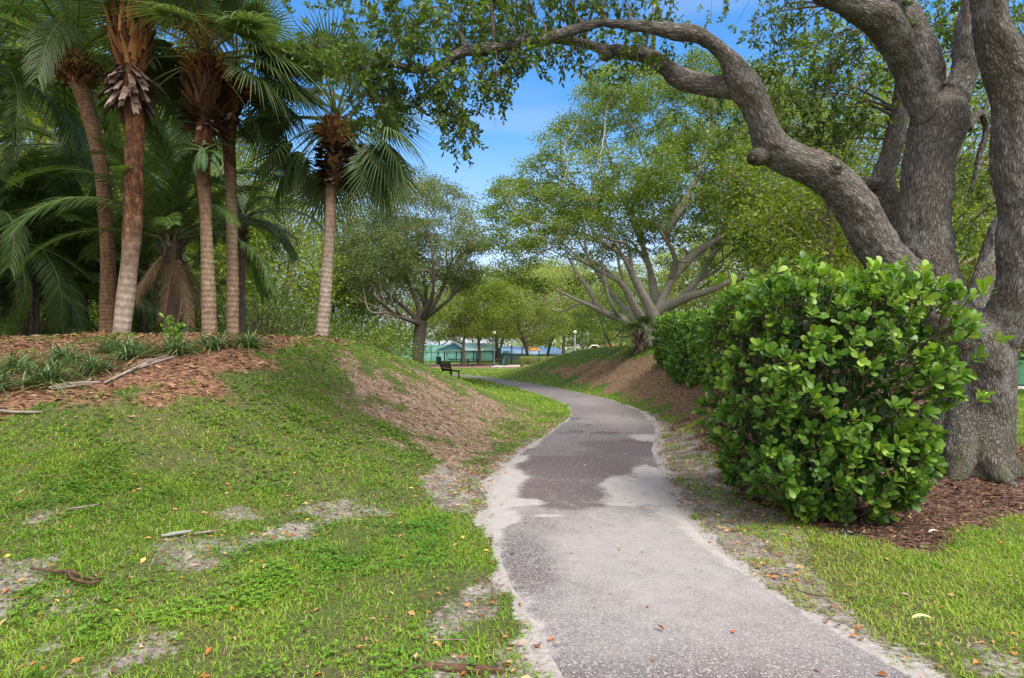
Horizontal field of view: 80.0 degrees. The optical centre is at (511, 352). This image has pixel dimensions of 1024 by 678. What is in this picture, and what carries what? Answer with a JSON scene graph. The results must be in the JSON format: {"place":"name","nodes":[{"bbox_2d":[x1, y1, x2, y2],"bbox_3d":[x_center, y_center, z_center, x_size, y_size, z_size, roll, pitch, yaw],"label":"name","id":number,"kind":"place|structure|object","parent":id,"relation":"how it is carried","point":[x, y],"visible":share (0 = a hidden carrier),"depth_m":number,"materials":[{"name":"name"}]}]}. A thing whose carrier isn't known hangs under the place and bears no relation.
{"place":"outdoors","nodes":[
{"label":"outdoors","id":0,"kind":"place"},
{"bbox_2d":[448,359,461,364],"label":"picnic table","id":1,"kind":"object","parent":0,"point":[450,361],"visible":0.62,"depth_m":75.54,"materials":[{"name":"green paint"}]},
{"bbox_2d":[491,365,525,366],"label":"pavement","id":2,"kind":"structure","parent":0,"point":[506,366],"depth_m":68.06,"materials":[{"name":"concrete"}]},
{"bbox_2d":[501,356,506,365],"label":"trash bin","id":3,"kind":"object","parent":2,"relation":"on","point":[504,360],"visible":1,"depth_m":71.74,"materials":[{"name":"green paint"}]},
{"bbox_2d":[496,345,522,364],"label":"exercise frame","id":4,"kind":"object","parent":2,"relation":"on","point":[521,348],"visible":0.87,"depth_m":75.18,"materials":[{"name":"metal"}]},
{"bbox_2d":[0,333,1023,677],"bbox_3d":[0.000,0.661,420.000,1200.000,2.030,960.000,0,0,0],"label":"ground","id":5,"kind":"structure","parent":0,"point":[540,655],"depth_m":5.63,"materials":[{"name":"plant"}]},
{"bbox_2d":[0,409,42,413],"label":"stick","id":6,"kind":"object","parent":5,"relation":"on","point":[11,411],"visible":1,"depth_m":6.76,"materials":[{"name":"grey wood"}]},
{"bbox_2d":[0,365,44,395],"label":"border grass","id":7,"kind":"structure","parent":5,"relation":"on","point":[2,377],"depth_m":7.54,"materials":[{"name":"green plant"}]},
{"bbox_2d":[0,348,67,373],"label":"border grass","id":8,"kind":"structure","parent":5,"relation":"on","point":[11,359],"depth_m":8.14,"materials":[{"name":"green plant"}]},
{"bbox_2d":[1,302,90,333],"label":"bush","id":9,"kind":"object","parent":5,"relation":"on","point":[40,318],"visible":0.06,"depth_m":19.78,"materials":[{"name":"green plant"}]},
{"bbox_2d":[0,293,98,334],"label":"bush","id":10,"kind":"object","parent":5,"relation":"on","point":[91,309],"visible":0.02,"depth_m":19.03,"materials":[{"name":"green plant"}]},
{"bbox_2d":[0,352,110,399],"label":"border grass","id":11,"kind":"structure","parent":5,"relation":"on","point":[47,378],"depth_m":7.54,"materials":[{"name":"green plant"}]},
{"bbox_2d":[0,133,111,335],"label":"feather palm","id":12,"kind":"object","parent":5,"relation":"on","point":[6,213],"visible":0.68,"depth_m":13.39,"materials":[{"name":"green plant"}]},
{"bbox_2d":[14,339,104,366],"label":"border grass","id":13,"kind":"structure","parent":5,"relation":"on","point":[62,354],"depth_m":8.50,"materials":[{"name":"green plant"}]},
{"bbox_2d":[0,0,124,225],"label":"feather palm","id":14,"kind":"object","parent":5,"relation":"on","point":[13,115],"visible":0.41,"depth_m":13.94,"materials":[{"name":"green plant"}]},
{"bbox_2d":[30,566,99,584],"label":"branch","id":15,"kind":"object","parent":5,"relation":"on","point":[69,572],"visible":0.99,"depth_m":3.94,"materials":[{"name":"wood"}]},
{"bbox_2d":[0,148,143,335],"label":"feather palm","id":16,"kind":"object","parent":5,"relation":"on","point":[58,286],"visible":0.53,"depth_m":14.42,"materials":[{"name":"green plant"}]},
{"bbox_2d":[0,213,149,335],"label":"feather palm","id":17,"kind":"object","parent":5,"relation":"on","point":[6,303],"visible":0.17,"depth_m":15.21,"materials":[{"name":"green plant"}]},
{"bbox_2d":[0,1,151,321],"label":"woodland tree","id":18,"kind":"object","parent":5,"relation":"on","point":[37,138],"visible":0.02,"depth_m":26.92,"materials":[{"name":"green plant"}]},
{"bbox_2d":[2,294,161,334],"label":"bush","id":19,"kind":"object","parent":5,"relation":"on","point":[89,306],"visible":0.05,"depth_m":19.93,"materials":[{"name":"green plant"}]},
{"bbox_2d":[41,349,145,383],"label":"border grass","id":20,"kind":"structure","parent":5,"relation":"on","point":[88,367],"depth_m":7.99,"materials":[{"name":"green plant"}]},
{"bbox_2d":[0,124,192,325],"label":"woodland tree","id":21,"kind":"object","parent":5,"relation":"on","point":[29,139],"depth_m":31.00,"materials":[{"name":"green plant"}]},
{"bbox_2d":[0,0,216,333],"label":"feather palm","id":22,"kind":"object","parent":5,"relation":"on","point":[35,129],"visible":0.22,"depth_m":16.87,"materials":[{"name":"green plant"}]},
{"bbox_2d":[0,159,218,334],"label":"feather palm","id":23,"kind":"object","parent":5,"relation":"on","point":[68,189],"visible":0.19,"depth_m":16.15,"materials":[{"name":"green plant"}]},
{"bbox_2d":[0,0,220,332],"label":"date palm","id":24,"kind":"object","parent":5,"relation":"on","point":[63,56],"visible":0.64,"depth_m":12.86,"materials":[{"name":"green plant"}]},
{"bbox_2d":[0,0,223,331],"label":"woodland tree","id":25,"kind":"object","parent":5,"relation":"on","point":[49,126],"depth_m":31.15,"materials":[{"name":"green plant"}]},
{"bbox_2d":[76,332,150,354],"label":"border grass","id":26,"kind":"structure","parent":5,"relation":"on","point":[113,339],"depth_m":9.02,"materials":[{"name":"green plant"}]},
{"bbox_2d":[82,332,186,369],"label":"border grass","id":27,"kind":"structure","parent":5,"relation":"on","point":[129,352],"depth_m":8.64,"materials":[{"name":"green plant"}]},
{"bbox_2d":[0,165,271,333],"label":"feather palm","id":28,"kind":"object","parent":5,"relation":"on","point":[150,243],"visible":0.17,"depth_m":17.34,"materials":[{"name":"green plant"}]},
{"bbox_2d":[13,0,275,332],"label":"cabbage palm","id":29,"kind":"object","parent":5,"relation":"on","point":[128,86],"visible":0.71,"depth_m":10.87,"materials":[{"name":"brown plant"}]},
{"bbox_2d":[2,118,301,332],"bbox_3d":[-7.181,-2.335,13.053,4.975,4.571,5.293,0,0,0],"label":"feather palm","id":30,"kind":"object","parent":5,"relation":"on","point":[167,215],"visible":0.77,"depth_m":12.63,"materials":[{"name":"green plant"}]},
{"bbox_2d":[5,15,300,325],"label":"woodland tree","id":31,"kind":"object","parent":5,"relation":"on","point":[239,140],"depth_m":40.63,"materials":[{"name":"green plant"}]},
{"bbox_2d":[33,42,282,331],"bbox_3d":[-10.534,-4.348,19.424,6.241,9.681,6.692,0,0,0],"label":"feather palm","id":32,"kind":"object","parent":5,"relation":"on","point":[212,165],"visible":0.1,"depth_m":19.32,"materials":[{"name":"green plant"}]},
{"bbox_2d":[91,274,225,333],"bbox_3d":[-12.732,-0.920,22.221,5.329,4.522,5.206,0,0,29],"label":"bush","id":33,"kind":"object","parent":5,"relation":"on","point":[154,318],"visible":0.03,"depth_m":21.41,"materials":[{"name":"green plant"}]},
{"bbox_2d":[42,104,290,331],"bbox_3d":[-17.001,-5.940,30.023,11.330,15.572,12.530,0,0,-29],"label":"woodland tree","id":34,"kind":"object","parent":5,"relation":"on","point":[223,282],"visible":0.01,"depth_m":29.16,"materials":[{"name":"green plant"}]},
{"bbox_2d":[159,312,185,344],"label":"seedling","id":35,"kind":"object","parent":5,"relation":"on","point":[177,327],"visible":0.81,"depth_m":9.28,"materials":[{"name":"green plant"}]},
{"bbox_2d":[137,329,223,356],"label":"border grass","id":36,"kind":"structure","parent":5,"relation":"on","point":[180,348],"depth_m":8.88,"materials":[{"name":"green plant"}]},
{"bbox_2d":[49,0,336,334],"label":"cabbage palm","id":37,"kind":"object","parent":5,"relation":"on","point":[201,116],"visible":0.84,"depth_m":11.46,"materials":[{"name":"green plant"}]},
{"bbox_2d":[168,140,237,178],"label":"fern","id":38,"kind":"object","parent":37,"relation":"attached to","point":[200,154],"visible":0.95,"depth_m":11.33,"materials":[{"name":"green plant"}]},
{"bbox_2d":[0,331,396,419],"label":"bark mulch","id":39,"kind":"object","parent":5,"relation":"on","point":[99,332],"visible":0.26,"depth_m":9.02,"materials":[{"name":"wood"}]},
{"bbox_2d":[48,381,100,389],"bbox_3d":[-5.432,0.408,7.580,0.534,0.102,0.103,0,0,-34],"label":"bark strip","id":40,"kind":"object","parent":39,"relation":"on","point":[64,386],"visible":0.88,"depth_m":7.55,"materials":[{"name":"grey wood"}]},
{"bbox_2d":[103,352,175,383],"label":"fallen frond","id":41,"kind":"object","parent":39,"relation":"on","point":[148,362],"visible":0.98,"depth_m":8.30,"materials":[{"name":"plant"}]},
{"bbox_2d":[132,263,273,333],"bbox_3d":[-10.426,-1.081,19.701,4.919,4.174,4.806,0,0,-42],"label":"bush","id":42,"kind":"object","parent":5,"relation":"on","point":[195,321],"visible":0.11,"depth_m":19.60,"materials":[{"name":"green plant"}]},
{"bbox_2d":[175,328,245,355],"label":"border grass","id":43,"kind":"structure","parent":5,"relation":"on","point":[216,339],"depth_m":9.24,"materials":[{"name":"green plant"}]},
{"bbox_2d":[102,0,342,333],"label":"cabbage palm","id":44,"kind":"object","parent":5,"relation":"on","point":[170,86],"visible":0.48,"depth_m":12.19,"materials":[{"name":"green plant"}]},
{"bbox_2d":[148,278,298,333],"bbox_3d":[-9.932,-0.850,21.165,5.142,3.552,5.438,0,0,-41],"label":"bush","id":45,"kind":"object","parent":5,"relation":"on","point":[219,320],"visible":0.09,"depth_m":20.90,"materials":[{"name":"green plant"}]},
{"bbox_2d":[114,138,356,334],"bbox_3d":[-13.775,-4.415,30.898,11.886,12.583,11.994,0,0,38],"label":"woodland tree","id":46,"kind":"object","parent":5,"relation":"on","point":[288,273],"visible":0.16,"depth_m":30.15,"materials":[{"name":"green plant"}]},
{"bbox_2d":[148,162,323,333],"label":"feather palm","id":47,"kind":"object","parent":5,"relation":"on","point":[242,234],"visible":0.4,"depth_m":14.54,"materials":[{"name":"green plant"}]},
{"bbox_2d":[202,329,285,350],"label":"border grass","id":48,"kind":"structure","parent":5,"relation":"on","point":[252,340],"depth_m":9.45,"materials":[{"name":"green plant"}]},
{"bbox_2d":[190,266,315,335],"bbox_3d":[-7.817,-0.993,18.752,4.099,3.478,4.005,0,0,0],"label":"bush","id":49,"kind":"object","parent":5,"relation":"on","point":[261,327],"visible":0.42,"depth_m":18.79,"materials":[{"name":"green plant"}]},
{"bbox_2d":[220,199,304,324],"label":"woodland tree","id":50,"kind":"object","parent":5,"relation":"on","point":[273,264],"visible":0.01,"depth_m":46.98,"materials":[{"name":"green plant"}]},
{"bbox_2d":[193,287,335,334],"bbox_3d":[-11.692,-0.554,28.219,7.705,5.033,7.284,0,0,41],"label":"bush","id":51,"kind":"object","parent":5,"relation":"on","point":[274,311],"visible":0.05,"depth_m":28.00,"materials":[{"name":"green plant"}]},
{"bbox_2d":[216,176,388,337],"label":"woodland tree","id":52,"kind":"object","parent":5,"relation":"on","point":[319,258],"visible":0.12,"depth_m":34.78,"materials":[{"name":"green plant"}]},
{"bbox_2d":[246,276,358,340],"bbox_3d":[-7.852,-0.806,21.987,4.606,4.000,4.714,0,0,-19],"label":"bush","id":53,"kind":"object","parent":5,"relation":"on","point":[307,318],"visible":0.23,"depth_m":21.90,"materials":[{"name":"green plant"}]},
{"bbox_2d":[264,309,353,338],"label":"bush","id":54,"kind":"object","parent":5,"relation":"on","point":[312,326],"visible":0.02,"depth_m":23.75,"materials":[{"name":"green plant"}]},
{"bbox_2d":[226,8,433,335],"bbox_3d":[-3.650,-3.465,13.067,4.464,6.806,3.975,0,0,20],"label":"cabbage palm","id":55,"kind":"object","parent":5,"relation":"on","point":[375,172],"visible":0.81,"depth_m":12.69,"materials":[{"name":"green plant"}]},
{"bbox_2d":[295,298,401,354],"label":"bush","id":56,"kind":"object","parent":5,"relation":"on","point":[347,328],"visible":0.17,"depth_m":24.76,"materials":[{"name":"green plant"}]},
{"bbox_2d":[277,209,443,351],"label":"woodland tree","id":57,"kind":"object","parent":5,"relation":"on","point":[399,310],"visible":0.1,"depth_m":43.62,"materials":[{"name":"green plant"}]},
{"bbox_2d":[331,313,421,361],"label":"bush","id":58,"kind":"object","parent":5,"relation":"on","point":[393,345],"visible":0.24,"depth_m":27.63,"materials":[{"name":"green plant"}]},
{"bbox_2d":[335,243,452,355],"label":"woodland tree","id":59,"kind":"object","parent":5,"relation":"on","point":[436,314],"visible":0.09,"depth_m":51.88,"materials":[{"name":"green plant"}]},
{"bbox_2d":[361,323,433,366],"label":"bush","id":60,"kind":"object","parent":5,"relation":"on","point":[416,346],"visible":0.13,"depth_m":31.02,"materials":[{"name":"green plant"}]},
{"bbox_2d":[319,163,497,363],"bbox_3d":[-5.782,-4.531,33.963,10.088,12.532,8.273,0,0,23],"label":"oak tree","id":61,"kind":"object","parent":5,"relation":"on","point":[409,255],"visible":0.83,"depth_m":32.93,"materials":[{"name":"green plant"}]},
{"bbox_2d":[410,307,462,344],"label":"park tree","id":62,"kind":"object","parent":5,"relation":"on","point":[430,339],"visible":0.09,"depth_m":124.01,"materials":[{"name":"green plant"}]},
{"bbox_2d":[311,349,565,479],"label":"leaf litter","id":63,"kind":"object","parent":5,"relation":"on","point":[475,407],"visible":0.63,"depth_m":11.18,"materials":[{"name":"plant"}]},
{"bbox_2d":[436,356,440,363],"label":"trash bin","id":64,"kind":"object","parent":5,"relation":"on","point":[438,359],"visible":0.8,"depth_m":79.73,"materials":[{"name":"green paint"}]},
{"bbox_2d":[390,344,493,360],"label":"court fence","id":65,"kind":"object","parent":5,"relation":"on","point":[485,356],"visible":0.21,"depth_m":116.00,"materials":[{"name":"green paint"}]},
{"bbox_2d":[426,639,465,640],"bbox_3d":[-0.358,1.560,3.316,0.211,0.009,0.015,0,0,-6],"label":"stick","id":66,"kind":"object","parent":5,"relation":"on","point":[445,639],"visible":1,"depth_m":3.32,"materials":[{"name":"grey wood"}]},
{"bbox_2d":[439,362,460,378],"bbox_3d":[-3.865,1.105,37.989,0.757,1.043,1.925,0,0,-26],"label":"bench","id":67,"kind":"object","parent":5,"relation":"on","point":[445,366],"visible":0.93,"depth_m":37.61,"materials":[{"name":"black metal"}]},
{"bbox_2d":[391,662,510,674],"bbox_3d":[-0.301,1.589,3.055,0.597,0.055,0.093,0,0,0],"label":"tree root","id":68,"kind":"object","parent":5,"relation":"on","point":[458,668],"visible":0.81,"depth_m":3.05,"materials":[{"name":"wood"}]},
{"bbox_2d":[436,343,495,361],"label":"pavilion","id":69,"kind":"structure","parent":5,"relation":"on","point":[457,347],"depth_m":101.19,"materials":[{"name":"green metal"}]},
{"bbox_2d":[421,267,515,365],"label":"park tree","id":70,"kind":"object","parent":5,"relation":"on","point":[497,309],"visible":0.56,"depth_m":68.29,"materials":[{"name":"green plant"}]},
{"bbox_2d":[432,260,535,365],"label":"park tree","id":71,"kind":"object","parent":5,"relation":"on","point":[494,322],"visible":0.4,"depth_m":71.80,"materials":[{"name":"green plant"}]},
{"bbox_2d":[448,263,558,361],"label":"park tree","id":72,"kind":"object","parent":5,"relation":"on","point":[495,341],"visible":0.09,"depth_m":104.58,"materials":[{"name":"green plant"}]},
{"bbox_2d":[0,392,1019,677],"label":"twig debris","id":73,"kind":"object","parent":5,"relation":"on","point":[610,594],"visible":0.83,"depth_m":4.94,"materials":[{"name":"wood"}]},
{"bbox_2d":[0,331,1023,677],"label":"grass","id":74,"kind":"structure","parent":5,"relation":"on","point":[974,549],"depth_m":4.62,"materials":[{"name":"plant"}]},
{"bbox_2d":[67,504,98,509],"bbox_3d":[-3.533,1.272,5.027,0.216,0.015,0.019,0,0,-41],"label":"stick","id":75,"kind":"object","parent":74,"relation":"on","point":[82,506],"visible":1,"depth_m":5.01,"materials":[{"name":"grey wood"}]},
{"bbox_2d":[161,530,190,536],"bbox_3d":[-2.589,1.394,4.703,0.204,0.030,0.030,0,0,-37],"label":"stick","id":76,"kind":"object","parent":74,"relation":"on","point":[176,533],"visible":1,"depth_m":4.69,"materials":[{"name":"wood"}]},
{"bbox_2d":[194,529,218,534],"bbox_3d":[-2.384,1.402,4.766,0.180,0.018,0.022,0,0,-34],"label":"stick","id":77,"kind":"object","parent":74,"relation":"on","point":[203,532],"visible":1,"depth_m":4.75,"materials":[{"name":"grey wood"}]},
{"bbox_2d":[993,629,1021,642],"bbox_3d":[2.701,1.544,3.321,0.014,0.009,0.163,0,0,-9],"label":"stick","id":78,"kind":"object","parent":74,"relation":"on","point":[1007,635],"visible":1,"depth_m":3.32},
{"bbox_2d":[0,338,1023,677],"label":"fallen leaves","id":79,"kind":"object","parent":5,"relation":"on","point":[882,672],"depth_m":4.96,"materials":[{"name":"plant"}]},
{"bbox_2d":[499,347,561,359],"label":"shelter","id":80,"kind":"object","parent":5,"relation":"on","point":[516,353],"visible":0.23,"depth_m":126.40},
{"bbox_2d":[474,259,591,364],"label":"park tree","id":81,"kind":"object","parent":5,"relation":"on","point":[521,335],"visible":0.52,"depth_m":78.03,"materials":[{"name":"green plant"}]},
{"bbox_2d":[526,346,540,360],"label":"playground tower","id":82,"kind":"structure","parent":5,"relation":"on","point":[538,350],"depth_m":110.85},
{"bbox_2d":[519,355,554,366],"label":"hedge","id":83,"kind":"object","parent":5,"relation":"on","point":[522,363],"visible":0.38,"depth_m":65.88,"materials":[{"name":"green plant"}]},
{"bbox_2d":[490,253,601,359],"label":"park tree","id":84,"kind":"object","parent":5,"relation":"on","point":[562,274],"visible":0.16,"depth_m":89.95,"materials":[{"name":"green plant"}]},
{"bbox_2d":[521,249,608,353],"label":"park tree","id":85,"kind":"object","parent":5,"relation":"on","point":[563,343],"visible":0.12,"depth_m":115.03,"materials":[{"name":"green plant"}]},
{"bbox_2d":[558,313,618,347],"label":"park tree","id":86,"kind":"object","parent":5,"relation":"on","point":[577,338],"visible":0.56,"depth_m":86.63,"materials":[{"name":"green plant"}]},
{"bbox_2d":[310,320,917,358],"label":"distant woods","id":87,"kind":"object","parent":5,"relation":"on","point":[557,343],"visible":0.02,"depth_m":156.75,"materials":[{"name":"green plant"}]},
{"bbox_2d":[559,264,680,346],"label":"park tree","id":88,"kind":"object","parent":5,"relation":"on","point":[616,289],"visible":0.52,"depth_m":64.49,"materials":[{"name":"green plant"}]},
{"bbox_2d":[606,311,655,358],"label":"cabbage palm","id":89,"kind":"object","parent":5,"relation":"on","point":[641,336],"visible":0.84,"depth_m":25.27,"materials":[{"name":"green plant"}]},
{"bbox_2d":[582,259,683,345],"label":"park tree","id":90,"kind":"object","parent":5,"relation":"on","point":[634,267],"visible":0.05,"depth_m":93.23,"materials":[{"name":"green plant"}]},
{"bbox_2d":[280,0,1023,486],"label":"oak tree","id":91,"kind":"object","parent":5,"relation":"on","point":[880,214],"visible":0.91,"depth_m":7.26,"materials":[{"name":"green plant"}]},
{"bbox_2d":[468,46,864,346],"bbox_3d":[7.877,-7.272,28.868,20.089,15.177,13.923,0,0,0],"label":"fig tree","id":92,"kind":"object","parent":5,"relation":"on","point":[645,187],"visible":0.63,"depth_m":27.48,"materials":[{"name":"green plant"}]},
{"bbox_2d":[642,240,748,312],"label":"background tree","id":93,"kind":"object","parent":5,"relation":"on","point":[667,271],"visible":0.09,"depth_m":73.17,"materials":[{"name":"green plant"}]},
{"bbox_2d":[551,340,871,425],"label":"leaf litter","id":94,"kind":"object","parent":5,"relation":"on","point":[634,381],"visible":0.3,"depth_m":21.60,"materials":[{"name":"red plant"}]},
{"bbox_2d":[649,292,779,389],"bbox_3d":[5.354,-0.121,16.594,2.176,2.471,9.387,0,0,5],"label":"hedge","id":95,"kind":"object","parent":5,"relation":"on","point":[676,341],"visible":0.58,"depth_m":16.26,"materials":[{"name":"green plant"}]},
{"bbox_2d":[648,186,853,311],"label":"background tree","id":96,"kind":"object","parent":5,"relation":"on","point":[706,297],"visible":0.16,"depth_m":59.80,"materials":[{"name":"green plant"}]},
{"bbox_2d":[721,188,861,287],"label":"background tree","id":97,"kind":"object","parent":5,"relation":"on","point":[770,261],"visible":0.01,"depth_m":39.89,"materials":[{"name":"green plant"}]},
{"bbox_2d":[792,588,837,596],"bbox_3d":[1.974,1.575,3.984,0.271,0.010,0.066,0,0,31],"label":"stick","id":98,"kind":"object","parent":5,"relation":"on","point":[814,594],"visible":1,"depth_m":3.96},
{"bbox_2d":[688,1,996,304],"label":"background tree","id":99,"kind":"object","parent":5,"relation":"on","point":[825,248],"visible":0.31,"depth_m":20.20,"materials":[{"name":"green plant"}]},
{"bbox_2d":[670,348,1023,554],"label":"bark mulch","id":100,"kind":"object","parent":5,"relation":"on","point":[906,538],"visible":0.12,"depth_m":6.14,"materials":[{"name":"wood"}]},
{"bbox_2d":[838,528,866,535],"bbox_3d":[2.992,1.626,5.340,0.247,0.119,0.175,0,0,19],"label":"irrigation cover","id":101,"kind":"object","parent":5,"relation":"on","point":[846,531],"visible":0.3,"depth_m":5.36,"materials":[{"name":"plastic"}]},
{"bbox_2d":[691,251,1014,526],"bbox_3d":[3.138,0.413,6.257,2.343,2.697,2.410,0,0,0],"label":"shrub","id":102,"kind":"object","parent":5,"relation":"on","point":[794,427],"visible":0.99,"depth_m":5.48,"materials":[{"name":"green plant"}]},
{"bbox_2d":[801,153,992,353],"bbox_3d":[21.637,-4.577,33.872,11.886,12.583,11.994,0,0,10],"label":"background tree","id":103,"kind":"object","parent":5,"relation":"on","point":[863,268],"visible":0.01,"depth_m":32.86,"materials":[{"name":"green plant"}]},
{"bbox_2d":[800,1,1023,265],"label":"background tree","id":104,"kind":"object","parent":5,"relation":"on","point":[865,159],"visible":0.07,"depth_m":20.65,"materials":[{"name":"green plant"}]},
{"bbox_2d":[854,126,1023,365],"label":"background tree","id":105,"kind":"object","parent":5,"relation":"on","point":[1021,348],"visible":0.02,"depth_m":23.20,"materials":[{"name":"green plant"}]},
{"bbox_2d":[1018,355,1023,388],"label":"utility cabinet","id":106,"kind":"object","parent":5,"relation":"on","point":[1021,376],"visible":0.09,"depth_m":26.92,"materials":[{"name":"metal"}]},
{"bbox_2d":[0,0,1023,352],"label":"sky","id":107,"kind":"structure","parent":0,"point":[536,101],"materials":[{"name":"blue"}]},
{"bbox_2d":[448,374,911,677],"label":"path","id":108,"kind":"structure","parent":0,"point":[561,591],"depth_m":4.31,"materials":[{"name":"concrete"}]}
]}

